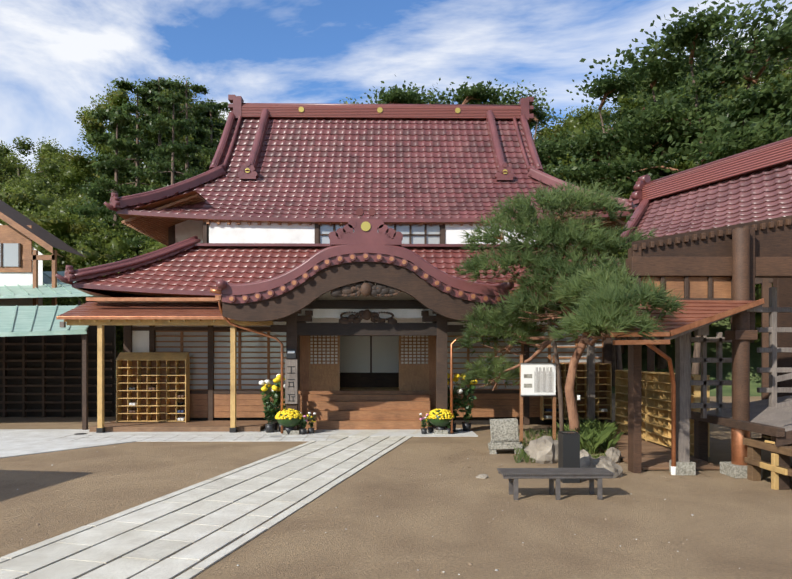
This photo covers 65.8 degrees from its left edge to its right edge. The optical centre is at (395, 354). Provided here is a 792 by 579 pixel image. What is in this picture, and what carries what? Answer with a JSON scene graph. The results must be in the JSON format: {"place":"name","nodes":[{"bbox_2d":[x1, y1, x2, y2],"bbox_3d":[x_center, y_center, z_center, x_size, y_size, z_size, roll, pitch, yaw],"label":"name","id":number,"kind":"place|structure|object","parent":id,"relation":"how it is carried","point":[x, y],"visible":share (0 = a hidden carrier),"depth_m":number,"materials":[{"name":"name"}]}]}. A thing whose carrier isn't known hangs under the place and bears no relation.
{"place":"outdoors","nodes":[
{"label":"outdoors","id":0,"kind":"place"},
{"bbox_2d":[0,429,420,578],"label":"stone path","id":1,"kind":"structure","parent":0,"point":[192,531],"depth_m":8.22,"materials":[{"name":"grey stone"}]},
{"bbox_2d":[123,303,611,429],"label":"hall walls","id":2,"kind":"structure","parent":0,"point":[365,382],"depth_m":19.58,"materials":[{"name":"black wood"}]},
{"bbox_2d":[55,236,620,297],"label":"roof","id":3,"kind":"structure","parent":2,"relation":"on","point":[195,269],"depth_m":19.55,"materials":[{"name":"red tile"}]},
{"bbox_2d":[86,297,530,300],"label":"eave gutters","id":4,"kind":"object","parent":3,"relation":"attached to","point":[139,299],"visible":0.32,"depth_m":17.90,"materials":[{"name":"orange metal"}]},
{"bbox_2d":[168,220,572,255],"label":"upper wall","id":5,"kind":"structure","parent":3,"relation":"on","point":[209,231],"depth_m":20.97,"materials":[{"name":"white paint"}]},
{"bbox_2d":[116,118,630,245],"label":"roof","id":6,"kind":"structure","parent":5,"relation":"on","point":[342,171],"depth_m":23.44,"materials":[{"name":"brown tile"}]},
{"bbox_2d":[103,95,637,213],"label":"roof ridges","id":7,"kind":"object","parent":6,"relation":"on","point":[240,109],"visible":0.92,"depth_m":26.47,"materials":[{"name":"brown tile"}]},
{"bbox_2d":[540,363,611,419],"bbox_3d":[5.682,1.167,19.382,2.168,1.780,0.360,0,0,-1],"label":"shoe rack","id":8,"kind":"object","parent":2,"relation":"attached to","point":[603,384],"depth_m":19.47,"materials":[{"name":"brown wood"}]},
{"bbox_2d":[0,393,791,578],"bbox_3d":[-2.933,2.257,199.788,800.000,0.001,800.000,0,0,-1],"label":"ground","id":9,"kind":"structure","parent":0,"point":[721,530],"depth_m":8.70,"materials":[{"name":"soil"}]},
{"bbox_2d":[0,200,86,305],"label":"neighbouring house","id":10,"kind":"structure","parent":9,"relation":"on","point":[21,260],"depth_m":25.50,"materials":[{"name":"white paint"}]},
{"bbox_2d":[0,271,115,429],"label":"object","id":11,"kind":"structure","parent":9,"relation":"on","point":[48,365],"depth_m":22.19,"materials":[{"name":"brown metal"}]},
{"bbox_2d":[44,297,80,305],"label":"forest tree","id":12,"kind":"object","parent":9,"relation":"on","point":[71,302],"visible":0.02,"depth_m":33.09,"materials":[{"name":"green plant"}]},
{"bbox_2d":[43,261,122,352],"bbox_3d":[-16.960,-1.241,32.189,6.467,7.614,5.724,0,0,30],"label":"forest tree","id":13,"kind":"object","parent":9,"relation":"on","point":[119,336],"visible":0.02,"depth_m":31.60,"materials":[{"name":"green plant"}]},
{"bbox_2d":[140,235,166,260],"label":"forest tree","id":14,"kind":"object","parent":9,"relation":"on","point":[158,245],"visible":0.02,"depth_m":36.29,"materials":[{"name":"green plant"}]},
{"bbox_2d":[0,429,477,457],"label":"apron paving","id":15,"kind":"structure","parent":9,"relation":"on","point":[17,442],"depth_m":16.53,"materials":[{"name":"concrete"}]},
{"bbox_2d":[56,301,273,432],"bbox_3d":[-6.523,0.282,18.391,6.135,3.950,2.195,0,0,-1],"label":"lean to shelter","id":16,"kind":"object","parent":15,"relation":"on","point":[100,314],"visible":0.73,"depth_m":17.68,"materials":[{"name":"brown wood"}]},
{"bbox_2d":[116,352,189,422],"bbox_3d":[-7.564,1.012,19.062,2.146,2.170,0.380,0,0,-1],"label":"shoe rack","id":17,"kind":"object","parent":16,"relation":"on","point":[166,375],"visible":1,"depth_m":19.13,"materials":[{"name":"yellow wood"}]},
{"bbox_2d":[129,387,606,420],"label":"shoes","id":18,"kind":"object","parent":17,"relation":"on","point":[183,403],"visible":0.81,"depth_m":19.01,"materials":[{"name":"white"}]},
{"bbox_2d":[74,433,281,436],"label":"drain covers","id":19,"kind":"object","parent":15,"relation":"on","point":[86,433],"visible":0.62,"depth_m":17.00,"materials":[{"name":"metal"}]},
{"bbox_2d":[49,434,336,440],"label":"apron joints","id":20,"kind":"object","parent":15,"relation":"on","point":[261,437],"visible":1,"depth_m":16.51,"materials":[{"name":"grey concrete"}]},
{"bbox_2d":[259,374,315,434],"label":"potted flowers","id":21,"kind":"object","parent":15,"relation":"on","point":[288,420],"visible":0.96,"depth_m":17.54,"materials":[{"name":"yellow"}]},
{"bbox_2d":[271,281,462,434],"bbox_3d":[-0.791,-0.062,17.949,5.925,4.640,3.300,0,0,-1],"label":"entrance porch frame","id":22,"kind":"object","parent":15,"relation":"on","point":[355,303],"visible":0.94,"depth_m":17.27,"materials":[{"name":"brown wood"}]},
{"bbox_2d":[210,208,518,321],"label":"curved gable roof","id":23,"kind":"structure","parent":22,"relation":"on","point":[364,250],"depth_m":16.26,"materials":[{"name":"brown tile"}]},
{"bbox_2d":[215,295,515,433],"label":"copper downpipes","id":24,"kind":"object","parent":22,"relation":"attached to","point":[218,298],"visible":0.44,"depth_m":17.13,"materials":[{"name":"brown metal"}]},
{"bbox_2d":[419,374,477,433],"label":"potted flowers","id":25,"kind":"object","parent":15,"relation":"on","point":[440,419],"visible":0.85,"depth_m":17.69,"materials":[{"name":"yellow"}]},
{"bbox_2d":[17,446,762,575],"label":"ground pebbles","id":26,"kind":"object","parent":9,"relation":"on","point":[432,536],"visible":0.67,"depth_m":7.67,"materials":[{"name":"grey"}]},
{"bbox_2d":[488,418,522,453],"bbox_3d":[2.501,1.874,14.052,0.763,0.803,0.460,0,0,7],"label":"stone monument","id":27,"kind":"object","parent":9,"relation":"on","point":[504,433],"visible":0.88,"depth_m":13.87,"materials":[{"name":"stone"}]},
{"bbox_2d":[520,355,556,441],"bbox_3d":[3.584,1.132,15.450,0.915,2.250,0.105,0,0,-1],"label":"notice board","id":28,"kind":"object","parent":9,"relation":"on","point":[537,379],"visible":0.96,"depth_m":15.41,"materials":[{"name":"white wood"}]},
{"bbox_2d":[476,436,622,478],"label":"garden rocks","id":29,"kind":"object","parent":9,"relation":"on","point":[542,450],"visible":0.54,"depth_m":12.66,"materials":[{"name":"grey stone"}]},
{"bbox_2d":[497,468,613,499],"bbox_3d":[2.514,2.047,9.710,1.739,0.420,0.480,0,0,-1],"label":"slat bench","id":30,"kind":"object","parent":9,"relation":"on","point":[514,475],"visible":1,"depth_m":9.51,"materials":[{"name":"wood"}]},
{"bbox_2d":[513,417,624,462],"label":"ferns","id":31,"kind":"object","parent":9,"relation":"on","point":[594,435],"visible":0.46,"depth_m":14.30,"materials":[{"name":"green plant"}]},
{"bbox_2d":[558,431,579,482],"bbox_3d":[3.083,1.819,10.909,0.300,0.876,0.300,0,0,-1],"label":"ashtray stand","id":32,"kind":"object","parent":9,"relation":"on","point":[568,449],"visible":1,"depth_m":10.76,"materials":[{"name":"black metal"}]},
{"bbox_2d":[451,178,688,431],"bbox_3d":[3.966,-1.024,13.206,5.452,6.570,8.294,0,0,-1],"label":"pine tree","id":33,"kind":"object","parent":9,"relation":"on","point":[575,296],"visible":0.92,"depth_m":14.12,"materials":[{"name":"green plant"}]},
{"bbox_2d":[443,435,717,480],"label":"pine needle litter","id":34,"kind":"object","parent":9,"relation":"on","point":[538,465],"visible":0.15,"depth_m":12.90,"materials":[{"name":"brown plant"}]},
{"bbox_2d":[615,370,650,440],"bbox_3d":[6.600,1.337,16.866,0.340,1.780,2.100,0,0,-1],"label":"shoe rack","id":35,"kind":"object","parent":9,"relation":"on","point":[621,398],"visible":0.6,"depth_m":17.37,"materials":[{"name":"brown wood"}]},
{"bbox_2d":[548,298,764,475],"bbox_3d":[5.106,0.457,14.482,3.238,3.600,8.760,0,0,-1],"label":"lean to shelter","id":36,"kind":"object","parent":9,"relation":"on","point":[700,317],"visible":0.6,"depth_m":11.47,"materials":[{"name":"brown wood"}]},
{"bbox_2d":[646,372,709,456],"bbox_3d":[6.637,1.337,14.541,0.340,1.780,2.450,0,0,-1],"label":"shoe rack","id":37,"kind":"object","parent":9,"relation":"on","point":[658,407],"visible":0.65,"depth_m":14.96,"materials":[{"name":"yellow wood"}]},
{"bbox_2d":[614,258,760,374],"bbox_3d":[16.756,-2.920,34.340,9.916,10.994,9.612,0,0,41],"label":"forest tree","id":38,"kind":"object","parent":9,"relation":"on","point":[696,354],"depth_m":33.71,"materials":[{"name":"green plant"}]},
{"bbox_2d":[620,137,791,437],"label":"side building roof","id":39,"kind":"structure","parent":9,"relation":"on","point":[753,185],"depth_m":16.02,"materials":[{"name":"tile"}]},
{"bbox_2d":[626,215,791,489],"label":"timber frame","id":40,"kind":"object","parent":9,"relation":"on","point":[731,262],"visible":0.79,"depth_m":11.64,"materials":[{"name":"brown wood"}]},
{"bbox_2d":[725,283,772,347],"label":"forest tree","id":41,"kind":"object","parent":9,"relation":"on","point":[758,315],"visible":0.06,"depth_m":32.43,"materials":[{"name":"green plant"}]},
{"bbox_2d":[743,436,791,489],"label":"wooden fence","id":42,"kind":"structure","parent":9,"relation":"on","point":[754,461],"depth_m":10.54,"materials":[{"name":"brown wood"}]},
{"bbox_2d":[0,0,791,171],"label":"sky","id":43,"kind":"structure","parent":0,"point":[55,55],"materials":[{"name":"blue"}]},
{"bbox_2d":[120,317,760,395],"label":"hill terrain","id":44,"kind":"structure","parent":0,"point":[722,326],"depth_m":38.88,"materials":[{"name":"green plant"}]},
{"bbox_2d":[0,140,14,159],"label":"forest tree","id":45,"kind":"object","parent":44,"relation":"on","point":[7,149],"visible":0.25,"depth_m":71.84,"materials":[{"name":"green plant"}]},
{"bbox_2d":[0,144,19,177],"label":"forest tree","id":46,"kind":"object","parent":44,"relation":"on","point":[8,170],"visible":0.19,"depth_m":63.03,"materials":[{"name":"green plant"}]},
{"bbox_2d":[0,163,33,209],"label":"forest tree","id":47,"kind":"object","parent":44,"relation":"on","point":[14,183],"depth_m":56.86,"materials":[{"name":"green plant"}]},
{"bbox_2d":[0,146,63,175],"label":"forest tree","id":48,"kind":"object","parent":44,"relation":"on","point":[19,159],"visible":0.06,"depth_m":69.91,"materials":[{"name":"green plant"}]},
{"bbox_2d":[0,136,71,198],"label":"forest tree","id":49,"kind":"object","parent":44,"relation":"on","point":[50,167],"visible":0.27,"depth_m":61.54,"materials":[{"name":"green plant"}]},
{"bbox_2d":[0,171,101,220],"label":"forest tree","id":50,"kind":"object","parent":44,"relation":"on","point":[40,189],"visible":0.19,"depth_m":54.18,"materials":[{"name":"green plant"}]},
{"bbox_2d":[0,198,105,265],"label":"forest tree","id":51,"kind":"object","parent":44,"relation":"on","point":[34,213],"depth_m":39.61,"materials":[{"name":"green plant"}]},
{"bbox_2d":[0,182,107,224],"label":"forest tree","id":52,"kind":"object","parent":44,"relation":"on","point":[7,195],"visible":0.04,"depth_m":48.57,"materials":[{"name":"green plant"}]},
{"bbox_2d":[33,136,98,198],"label":"forest tree","id":53,"kind":"object","parent":44,"relation":"on","point":[47,150],"visible":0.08,"depth_m":69.72,"materials":[{"name":"green plant"}]},
{"bbox_2d":[32,232,105,304],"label":"forest tree","id":54,"kind":"object","parent":44,"relation":"on","point":[47,265],"visible":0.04,"depth_m":35.48,"materials":[{"name":"green plant"}]},
{"bbox_2d":[48,195,102,252],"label":"forest tree","id":55,"kind":"object","parent":44,"relation":"on","point":[69,203],"visible":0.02,"depth_m":47.29,"materials":[{"name":"green plant"}]},
{"bbox_2d":[24,193,143,269],"bbox_3d":[-19.174,-4.476,40.688,11.410,12.554,9.440,0,0,-36],"label":"forest tree","id":56,"kind":"object","parent":44,"relation":"on","point":[58,228],"visible":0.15,"depth_m":37.10,"materials":[{"name":"green plant"}]},
{"bbox_2d":[47,145,132,200],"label":"forest tree","id":57,"kind":"object","parent":44,"relation":"on","point":[76,171],"visible":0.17,"depth_m":60.27,"materials":[{"name":"green plant"}]},
{"bbox_2d":[57,109,147,357],"bbox_3d":[-17.980,-6.751,40.708,8.821,18.625,7.938,0,0,2],"label":"tall conifer","id":58,"kind":"object","parent":44,"relation":"on","point":[120,123],"visible":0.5,"depth_m":39.86,"materials":[{"name":"green plant"}]},
{"bbox_2d":[74,92,146,165],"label":"forest tree","id":59,"kind":"object","parent":44,"relation":"on","point":[91,125],"visible":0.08,"depth_m":67.73,"materials":[{"name":"green plant"}]},
{"bbox_2d":[57,216,164,303],"bbox_3d":[-15.719,-3.114,37.845,9.972,11.375,9.336,0,0,-24],"label":"forest tree","id":60,"kind":"object","parent":44,"relation":"on","point":[117,245],"visible":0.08,"depth_m":37.09,"materials":[{"name":"green plant"}]},
{"bbox_2d":[81,182,145,225],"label":"forest tree","id":61,"kind":"object","parent":44,"relation":"on","point":[108,202],"depth_m":54.66,"materials":[{"name":"green plant"}]},
{"bbox_2d":[71,77,185,251],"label":"tall conifer","id":62,"kind":"object","parent":44,"relation":"on","point":[130,109],"visible":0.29,"depth_m":42.73,"materials":[{"name":"green plant"}]},
{"bbox_2d":[101,77,193,237],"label":"tall conifer","id":63,"kind":"object","parent":44,"relation":"on","point":[155,85],"visible":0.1,"depth_m":45.13,"materials":[{"name":"green plant"}]},
{"bbox_2d":[93,140,207,218],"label":"forest tree","id":64,"kind":"object","parent":44,"relation":"on","point":[141,181],"visible":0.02,"depth_m":45.30,"materials":[{"name":"green plant"}]},
{"bbox_2d":[103,75,199,144],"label":"forest tree","id":65,"kind":"object","parent":44,"relation":"on","point":[118,97],"visible":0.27,"depth_m":62.32,"materials":[{"name":"green plant"}]},
{"bbox_2d":[113,93,204,255],"bbox_3d":[-14.783,-7.837,39.434,6.796,18.000,7.850,0,0,14],"label":"tall conifer","id":66,"kind":"object","parent":44,"relation":"on","point":[179,128],"visible":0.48,"depth_m":39.07,"materials":[{"name":"green plant"}]},
{"bbox_2d":[141,149,209,184],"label":"forest tree","id":67,"kind":"object","parent":44,"relation":"on","point":[205,156],"depth_m":55.94,"materials":[{"name":"green plant"}]},
{"bbox_2d":[148,81,216,180],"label":"tall conifer","id":68,"kind":"object","parent":44,"relation":"on","point":[202,133],"visible":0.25,"depth_m":44.49,"materials":[{"name":"green plant"}]},
{"bbox_2d":[169,99,230,182],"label":"tall conifer","id":69,"kind":"object","parent":44,"relation":"on","point":[215,134],"visible":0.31,"depth_m":46.36,"materials":[{"name":"green plant"}]},
{"bbox_2d":[179,98,228,143],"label":"forest tree","id":70,"kind":"object","parent":44,"relation":"on","point":[217,118],"depth_m":60.66,"materials":[{"name":"green plant"}]},
{"bbox_2d":[339,97,381,103],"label":"forest tree","id":71,"kind":"object","parent":44,"relation":"on","point":[345,102],"depth_m":60.44,"materials":[{"name":"green plant"}]},
{"bbox_2d":[361,80,439,103],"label":"tree","id":72,"kind":"object","parent":44,"relation":"on","point":[397,96],"visible":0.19,"depth_m":48.81,"materials":[{"name":"green plant"}]},
{"bbox_2d":[354,75,474,103],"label":"hill pine","id":73,"kind":"object","parent":44,"relation":"on","point":[435,100],"visible":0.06,"depth_m":50.64,"materials":[{"name":"green plant"}]},
{"bbox_2d":[434,76,514,104],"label":"tree","id":74,"kind":"object","parent":44,"relation":"on","point":[478,95],"visible":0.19,"depth_m":49.53,"materials":[{"name":"green plant"}]},
{"bbox_2d":[473,80,571,162],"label":"hill pine","id":75,"kind":"object","parent":44,"relation":"on","point":[517,92],"visible":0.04,"depth_m":50.38,"materials":[{"name":"green plant"}]},
{"bbox_2d":[529,106,582,144],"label":"forest tree","id":76,"kind":"object","parent":44,"relation":"on","point":[545,131],"visible":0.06,"depth_m":62.04,"materials":[{"name":"green plant"}]},
{"bbox_2d":[507,93,619,184],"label":"hill pine","id":77,"kind":"object","parent":44,"relation":"on","point":[536,113],"visible":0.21,"depth_m":46.03,"materials":[{"name":"green plant"}]},
{"bbox_2d":[543,154,625,197],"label":"forest tree","id":78,"kind":"object","parent":44,"relation":"on","point":[563,176],"depth_m":44.24,"materials":[{"name":"green plant"}]},
{"bbox_2d":[545,119,629,160],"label":"forest tree","id":79,"kind":"object","parent":44,"relation":"on","point":[571,126],"visible":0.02,"depth_m":50.75,"materials":[{"name":"green plant"}]},
{"bbox_2d":[577,178,632,352],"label":"forest tree","id":80,"kind":"object","parent":44,"relation":"on","point":[622,348],"depth_m":42.90,"materials":[{"name":"green plant"}]},
{"bbox_2d":[536,65,676,187],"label":"tree","id":81,"kind":"object","parent":44,"relation":"on","point":[610,86],"visible":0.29,"depth_m":45.66,"materials":[{"name":"green plant"}]},
{"bbox_2d":[589,104,623,136],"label":"forest tree","id":82,"kind":"object","parent":44,"relation":"on","point":[604,111],"visible":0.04,"depth_m":71.39,"materials":[{"name":"green plant"}]},
{"bbox_2d":[563,89,652,136],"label":"forest tree","id":83,"kind":"object","parent":44,"relation":"on","point":[585,115],"visible":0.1,"depth_m":61.10,"materials":[{"name":"green plant"}]},
{"bbox_2d":[600,243,618,385],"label":"forest tree","id":84,"kind":"object","parent":44,"relation":"on","point":[613,364],"depth_m":37.00,"materials":[{"name":"green plant"}]},
{"bbox_2d":[583,143,651,186],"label":"forest tree","id":85,"kind":"object","parent":44,"relation":"on","point":[621,159],"depth_m":46.87,"materials":[{"name":"green plant"}]},
{"bbox_2d":[615,250,627,369],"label":"forest tree","id":86,"kind":"object","parent":44,"relation":"on","point":[618,357],"depth_m":34.08,"materials":[{"name":"green plant"}]},
{"bbox_2d":[602,190,666,369],"bbox_3d":[16.632,-4.815,39.297,10.778,12.836,9.956,0,0,-11],"label":"forest tree","id":87,"kind":"object","parent":44,"relation":"on","point":[661,362],"depth_m":39.09,"materials":[{"name":"green plant"}]},
{"bbox_2d":[553,24,736,191],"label":"tree","id":88,"kind":"object","parent":44,"relation":"on","point":[662,73],"visible":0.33,"depth_m":42.31,"materials":[{"name":"green plant"}]},
{"bbox_2d":[637,61,687,105],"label":"forest tree","id":89,"kind":"object","parent":44,"relation":"on","point":[651,95],"depth_m":62.59,"materials":[{"name":"green plant"}]},
{"bbox_2d":[623,145,719,198],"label":"forest tree","id":90,"kind":"object","parent":44,"relation":"on","point":[684,166],"depth_m":40.22,"materials":[{"name":"green plant"}]},
{"bbox_2d":[561,0,789,346],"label":"tree","id":91,"kind":"object","parent":44,"relation":"on","point":[644,126],"visible":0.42,"depth_m":39.64,"materials":[{"name":"green plant"}]},
{"bbox_2d":[631,33,725,106],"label":"forest tree","id":92,"kind":"object","parent":44,"relation":"on","point":[701,52],"visible":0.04,"depth_m":68.14,"materials":[{"name":"green plant"}]},
{"bbox_2d":[656,70,772,129],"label":"forest tree","id":93,"kind":"object","parent":44,"relation":"on","point":[738,86],"visible":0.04,"depth_m":52.82,"materials":[{"name":"green plant"}]},
{"bbox_2d":[647,0,791,342],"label":"tree","id":94,"kind":"object","parent":44,"relation":"on","point":[742,59],"visible":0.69,"depth_m":37.06,"materials":[{"name":"green plant"}]},
{"bbox_2d":[648,9,791,175],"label":"tree","id":95,"kind":"object","parent":44,"relation":"on","point":[746,144],"visible":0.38,"depth_m":34.48,"materials":[{"name":"green plant"}]},
{"bbox_2d":[688,68,759,101],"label":"forest tree","id":96,"kind":"object","parent":44,"relation":"on","point":[724,93],"visible":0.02,"depth_m":62.45,"materials":[{"name":"green plant"}]},
{"bbox_2d":[716,33,762,82],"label":"forest tree","id":97,"kind":"object","parent":44,"relation":"on","point":[729,45],"depth_m":70.56,"materials":[{"name":"green plant"}]},
{"bbox_2d":[749,27,791,90],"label":"forest tree","id":98,"kind":"object","parent":44,"relation":"on","point":[788,75],"visible":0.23,"depth_m":64.32,"materials":[{"name":"green plant"}]},
{"bbox_2d":[758,62,791,91],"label":"forest tree","id":99,"kind":"object","parent":44,"relation":"on","point":[777,79],"visible":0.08,"depth_m":74.32,"materials":[{"name":"green plant"}]}
]}

